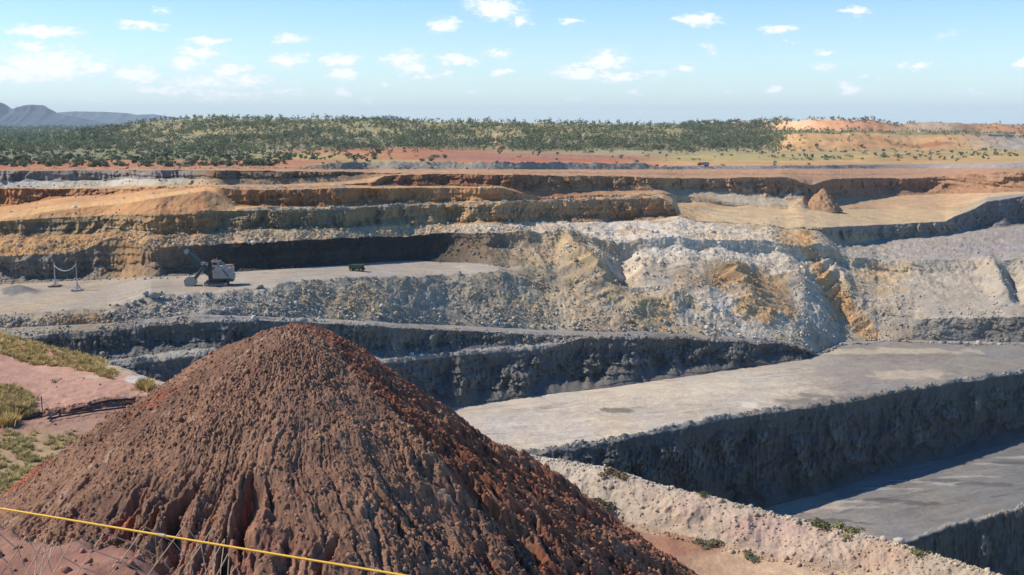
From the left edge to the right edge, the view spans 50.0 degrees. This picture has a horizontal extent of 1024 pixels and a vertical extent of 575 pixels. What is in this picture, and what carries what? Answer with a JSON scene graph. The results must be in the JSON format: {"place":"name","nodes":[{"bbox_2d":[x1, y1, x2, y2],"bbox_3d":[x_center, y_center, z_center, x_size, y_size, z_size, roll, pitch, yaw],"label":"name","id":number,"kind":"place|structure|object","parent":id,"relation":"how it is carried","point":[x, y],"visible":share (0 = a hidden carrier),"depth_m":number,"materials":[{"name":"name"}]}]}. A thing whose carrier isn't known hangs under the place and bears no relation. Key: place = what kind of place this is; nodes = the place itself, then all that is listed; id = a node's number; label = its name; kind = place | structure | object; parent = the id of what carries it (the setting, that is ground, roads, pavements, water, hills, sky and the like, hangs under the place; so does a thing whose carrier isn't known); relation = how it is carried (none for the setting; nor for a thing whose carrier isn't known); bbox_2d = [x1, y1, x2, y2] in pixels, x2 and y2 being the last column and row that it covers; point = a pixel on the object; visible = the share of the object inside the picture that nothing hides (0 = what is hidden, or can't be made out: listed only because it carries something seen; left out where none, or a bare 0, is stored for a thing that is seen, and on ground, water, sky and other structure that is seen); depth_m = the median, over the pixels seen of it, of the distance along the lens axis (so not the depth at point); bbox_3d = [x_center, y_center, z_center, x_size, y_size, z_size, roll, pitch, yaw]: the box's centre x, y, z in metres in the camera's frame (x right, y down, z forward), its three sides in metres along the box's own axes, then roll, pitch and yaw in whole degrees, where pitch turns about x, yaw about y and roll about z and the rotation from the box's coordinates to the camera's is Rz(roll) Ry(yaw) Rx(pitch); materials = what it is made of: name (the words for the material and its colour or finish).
{"place":"outdoors","nodes":[
{"label":"outdoors","id":0,"kind":"place"},
{"bbox_2d":[0,426,82,491],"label":"tussock grass","id":1,"kind":"structure","parent":0,"point":[23,449],"depth_m":88.35,"materials":[{"name":"green plant"}]},
{"bbox_2d":[0,103,107,125],"bbox_3d":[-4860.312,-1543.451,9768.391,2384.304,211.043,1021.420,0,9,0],"label":"mesa hill","id":2,"kind":"structure","parent":0,"point":[26,115],"depth_m":9720.39,"materials":[{"name":"grey stone"}]},
{"bbox_2d":[0,525,158,574],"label":"lookout ground","id":3,"kind":"structure","parent":0,"point":[104,565],"depth_m":4.78,"materials":[{"name":"soil"}]},
{"bbox_2d":[0,525,255,574],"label":"chain link fence","id":4,"kind":"object","parent":3,"relation":"on","point":[42,562],"visible":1,"depth_m":4.46,"materials":[{"name":"metal"}]},
{"bbox_2d":[0,507,405,574],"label":"fence rail","id":5,"kind":"object","parent":4,"relation":"attached to","point":[211,543],"visible":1,"depth_m":4.19,"materials":[{"name":"metal"}]},
{"bbox_2d":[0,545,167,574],"bbox_3d":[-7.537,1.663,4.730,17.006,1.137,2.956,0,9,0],"label":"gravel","id":6,"kind":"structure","parent":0,"point":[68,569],"depth_m":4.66,"materials":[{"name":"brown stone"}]},
{"bbox_2d":[58,111,188,124],"bbox_3d":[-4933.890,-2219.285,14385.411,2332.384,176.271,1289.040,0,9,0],"label":"hills","id":7,"kind":"structure","parent":0,"point":[108,118],"depth_m":14351.40,"materials":[{"name":"grey stone"}]},
{"bbox_2d":[379,115,403,120],"bbox_3d":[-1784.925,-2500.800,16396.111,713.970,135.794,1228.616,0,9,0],"label":"hills","id":8,"kind":"structure","parent":0,"point":[390,118],"depth_m":16348.72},
{"bbox_2d":[0,337,996,574],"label":"foreground terrain","id":9,"kind":"structure","parent":0,"point":[72,388],"depth_m":73.00,"materials":[{"name":"brown soil"}]},
{"bbox_2d":[0,410,21,428],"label":"grass tussock","id":10,"kind":"object","parent":9,"relation":"on","point":[10,419],"depth_m":94.86,"materials":[{"name":"yellow plant"}]},
{"bbox_2d":[0,382,41,416],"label":"grass patch","id":11,"kind":"object","parent":9,"relation":"on","point":[21,401],"visible":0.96,"depth_m":100.04,"materials":[{"name":"yellow plant"}]},
{"bbox_2d":[0,331,109,373],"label":"dry grass","id":12,"kind":"structure","parent":9,"relation":"on","point":[86,361],"depth_m":120.02,"materials":[{"name":"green plant"}]},
{"bbox_2d":[20,397,141,419],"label":"pipe","id":13,"kind":"object","parent":9,"relation":"on","point":[73,409],"visible":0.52,"depth_m":100.30,"materials":[{"name":"black plastic"}]},
{"bbox_2d":[47,403,125,419],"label":"pipe","id":14,"kind":"object","parent":9,"relation":"on","point":[51,417],"visible":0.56,"depth_m":98.10,"materials":[{"name":"black plastic"}]},
{"bbox_2d":[94,366,118,378],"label":"grass tussock","id":15,"kind":"object","parent":9,"relation":"on","point":[111,372],"depth_m":111.60,"materials":[{"name":"yellow plant"}]},
{"bbox_2d":[130,375,156,391],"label":"grass tussock","id":16,"kind":"object","parent":9,"relation":"on","point":[147,384],"depth_m":106.02,"materials":[{"name":"yellow plant"}]},
{"bbox_2d":[0,322,697,574],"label":"spoil mound","id":17,"kind":"object","parent":9,"relation":"on","point":[525,461],"visible":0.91,"depth_m":35.95,"materials":[{"name":"brown soil"}]},
{"bbox_2d":[0,325,686,574],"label":"earth clods","id":18,"kind":"object","parent":17,"relation":"on","point":[286,479],"visible":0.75,"depth_m":36.49,"materials":[{"name":"brown soil"}]},
{"bbox_2d":[1,374,1000,574],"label":"stone scatter","id":19,"kind":"object","parent":9,"relation":"on","point":[834,533],"visible":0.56,"depth_m":71.11,"materials":[{"name":"beige stone"}]},
{"bbox_2d":[594,498,616,512],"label":"shrub","id":20,"kind":"object","parent":9,"relation":"on","point":[606,504],"visible":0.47,"depth_m":75.73,"materials":[{"name":"green plant"}]},
{"bbox_2d":[597,466,629,478],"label":"shrub","id":21,"kind":"object","parent":9,"relation":"on","point":[618,473],"visible":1,"depth_m":77.89,"materials":[{"name":"green plant"}]},
{"bbox_2d":[698,491,710,497],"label":"shrub","id":22,"kind":"object","parent":9,"relation":"on","point":[703,493],"visible":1,"depth_m":74.22,"materials":[{"name":"green plant"}]},
{"bbox_2d":[690,538,723,549],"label":"shrub","id":23,"kind":"object","parent":9,"relation":"on","point":[710,543],"visible":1,"depth_m":70.75,"materials":[{"name":"green plant"}]},
{"bbox_2d":[743,550,759,561],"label":"shrub","id":24,"kind":"object","parent":9,"relation":"on","point":[750,556],"visible":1,"depth_m":68.83,"materials":[{"name":"green plant"}]},
{"bbox_2d":[809,517,830,531],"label":"shrub","id":25,"kind":"object","parent":9,"relation":"on","point":[818,523],"visible":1,"depth_m":69.58,"materials":[{"name":"green plant"}]},
{"bbox_2d":[832,521,865,538],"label":"shrub","id":26,"kind":"object","parent":9,"relation":"on","point":[847,528],"visible":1,"depth_m":68.77,"materials":[{"name":"green plant"}]},
{"bbox_2d":[893,537,904,543],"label":"boulder","id":27,"kind":"object","parent":9,"relation":"on","point":[899,540],"visible":1,"depth_m":66.66,"materials":[{"name":"white stone"}]},
{"bbox_2d":[908,547,931,559],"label":"shrub","id":28,"kind":"object","parent":9,"relation":"on","point":[917,551],"visible":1,"depth_m":65.55,"materials":[{"name":"green plant"}]},
{"bbox_2d":[0,318,1020,408],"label":"pit terrain","id":29,"kind":"structure","parent":0,"point":[473,377],"depth_m":417.81,"materials":[{"name":"grey stone"}]},
{"bbox_2d":[0,160,1023,352],"bbox_3d":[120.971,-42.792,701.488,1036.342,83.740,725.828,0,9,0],"label":"pit benches","id":30,"kind":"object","parent":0,"point":[906,207],"visible":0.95,"depth_m":517.01,"materials":[{"name":"beige stone"}]},
{"bbox_2d":[48,263,62,286],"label":"cable stand","id":31,"kind":"object","parent":30,"relation":"on","point":[56,285],"visible":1,"depth_m":421.63,"materials":[{"name":"metal"}]},
{"bbox_2d":[71,261,83,290],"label":"cable stand","id":32,"kind":"object","parent":30,"relation":"on","point":[77,287],"visible":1,"depth_m":410.63,"materials":[{"name":"white paint"}]},
{"bbox_2d":[147,292,157,297],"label":"boulder","id":33,"kind":"object","parent":30,"relation":"on","point":[152,294],"visible":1,"depth_m":373.84,"materials":[{"name":"grey stone"}]},
{"bbox_2d":[184,249,235,286],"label":"mining shovel","id":34,"kind":"object","parent":30,"relation":"on","point":[218,275],"visible":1,"depth_m":402.12,"materials":[{"name":"metal"}]},
{"bbox_2d":[348,264,364,271],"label":"mine truck","id":35,"kind":"object","parent":30,"relation":"on","point":[358,267],"visible":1,"depth_m":447.06,"materials":[{"name":"green paint"}]},
{"bbox_2d":[0,160,1023,517],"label":"rock rubble","id":36,"kind":"object","parent":30,"relation":"on","point":[78,318],"visible":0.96,"depth_m":459.07,"materials":[{"name":"grey stone"}]},
{"bbox_2d":[697,162,708,165],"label":"service truck","id":37,"kind":"object","parent":30,"relation":"on","point":[703,163],"visible":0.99,"depth_m":786.17,"materials":[{"name":"white paint"}]},
{"bbox_2d":[807,188,842,212],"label":"earth heap","id":38,"kind":"object","parent":30,"relation":"on","point":[822,199],"visible":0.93,"depth_m":700.30,"materials":[{"name":"brown soil"}]},
{"bbox_2d":[0,118,1023,167],"bbox_3d":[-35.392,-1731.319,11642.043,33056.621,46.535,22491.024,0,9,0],"label":"ground","id":39,"kind":"structure","parent":0,"point":[828,143],"depth_m":1209.07,"materials":[{"name":"orange soil"}]},
{"bbox_2d":[4,162,19,166],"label":"bush","id":40,"kind":"object","parent":39,"relation":"on","point":[13,164],"visible":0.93,"depth_m":571.87,"materials":[{"name":"green plant"}]},
{"bbox_2d":[45,161,54,166],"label":"bush","id":41,"kind":"object","parent":39,"relation":"on","point":[48,164],"visible":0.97,"depth_m":570.39,"materials":[{"name":"green plant"}]},
{"bbox_2d":[0,123,132,145],"bbox_3d":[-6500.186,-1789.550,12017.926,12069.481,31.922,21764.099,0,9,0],"label":"woodland","id":42,"kind":"object","parent":39,"relation":"on","point":[60,135],"visible":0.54,"depth_m":1569.67,"materials":[{"name":"green plant"}]},
{"bbox_2d":[91,160,98,166],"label":"bush","id":43,"kind":"object","parent":39,"relation":"on","point":[94,162],"visible":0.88,"depth_m":567.42,"materials":[{"name":"green plant"}]},
{"bbox_2d":[99,161,109,166],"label":"bush","id":44,"kind":"object","parent":39,"relation":"on","point":[106,164],"visible":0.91,"depth_m":569.16,"materials":[{"name":"green plant"}]},
{"bbox_2d":[197,161,212,165],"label":"bush","id":45,"kind":"object","parent":39,"relation":"on","point":[202,164],"visible":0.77,"depth_m":556.04,"materials":[{"name":"green plant"}]},
{"bbox_2d":[258,159,266,165],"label":"bush","id":46,"kind":"object","parent":39,"relation":"on","point":[260,161],"visible":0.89,"depth_m":565.55,"materials":[{"name":"green plant"}]},
{"bbox_2d":[0,145,1017,166],"bbox_3d":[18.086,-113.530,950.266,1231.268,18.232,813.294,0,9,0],"label":"scrub","id":47,"kind":"object","parent":39,"relation":"on","point":[143,154],"visible":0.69,"depth_m":968.69,"materials":[{"name":"green plant"}]},
{"bbox_2d":[0,113,1023,153],"bbox_3d":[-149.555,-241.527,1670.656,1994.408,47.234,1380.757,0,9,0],"label":"woodland","id":48,"kind":"object","parent":39,"relation":"on","point":[756,139],"visible":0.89,"depth_m":1353.52,"materials":[{"name":"green plant"}]},
{"bbox_2d":[532,147,541,155],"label":"gum tree","id":49,"kind":"object","parent":39,"relation":"on","point":[538,152],"visible":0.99,"depth_m":926.00,"materials":[{"name":"green plant"}]},
{"bbox_2d":[985,134,1003,136],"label":"shed","id":50,"kind":"structure","parent":39,"relation":"on","point":[1001,135],"depth_m":1478.43,"materials":[{"name":"metal"}]},
{"bbox_2d":[0,315,1023,353],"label":"road","id":51,"kind":"structure","parent":0,"point":[512,330],"depth_m":435.06,"materials":[{"name":"grey gravel"}]},
{"bbox_2d":[0,0,1023,123],"label":"sky","id":52,"kind":"structure","parent":0,"point":[901,61],"materials":[{"name":"blue"}]},
{"bbox_2d":[452,341,1023,455],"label":"pit floor","id":53,"kind":"structure","parent":0,"point":[843,374],"depth_m":420.78,"materials":[{"name":"grey gravel"}]},
{"bbox_2d":[539,374,1023,508],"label":"pit wall","id":54,"kind":"structure","parent":0,"point":[763,461],"depth_m":401.66,"materials":[{"name":"grey stone"}]},
{"bbox_2d":[763,439,1023,574],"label":"pit floor","id":55,"kind":"structure","parent":0,"point":[942,506],"depth_m":378.35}
]}

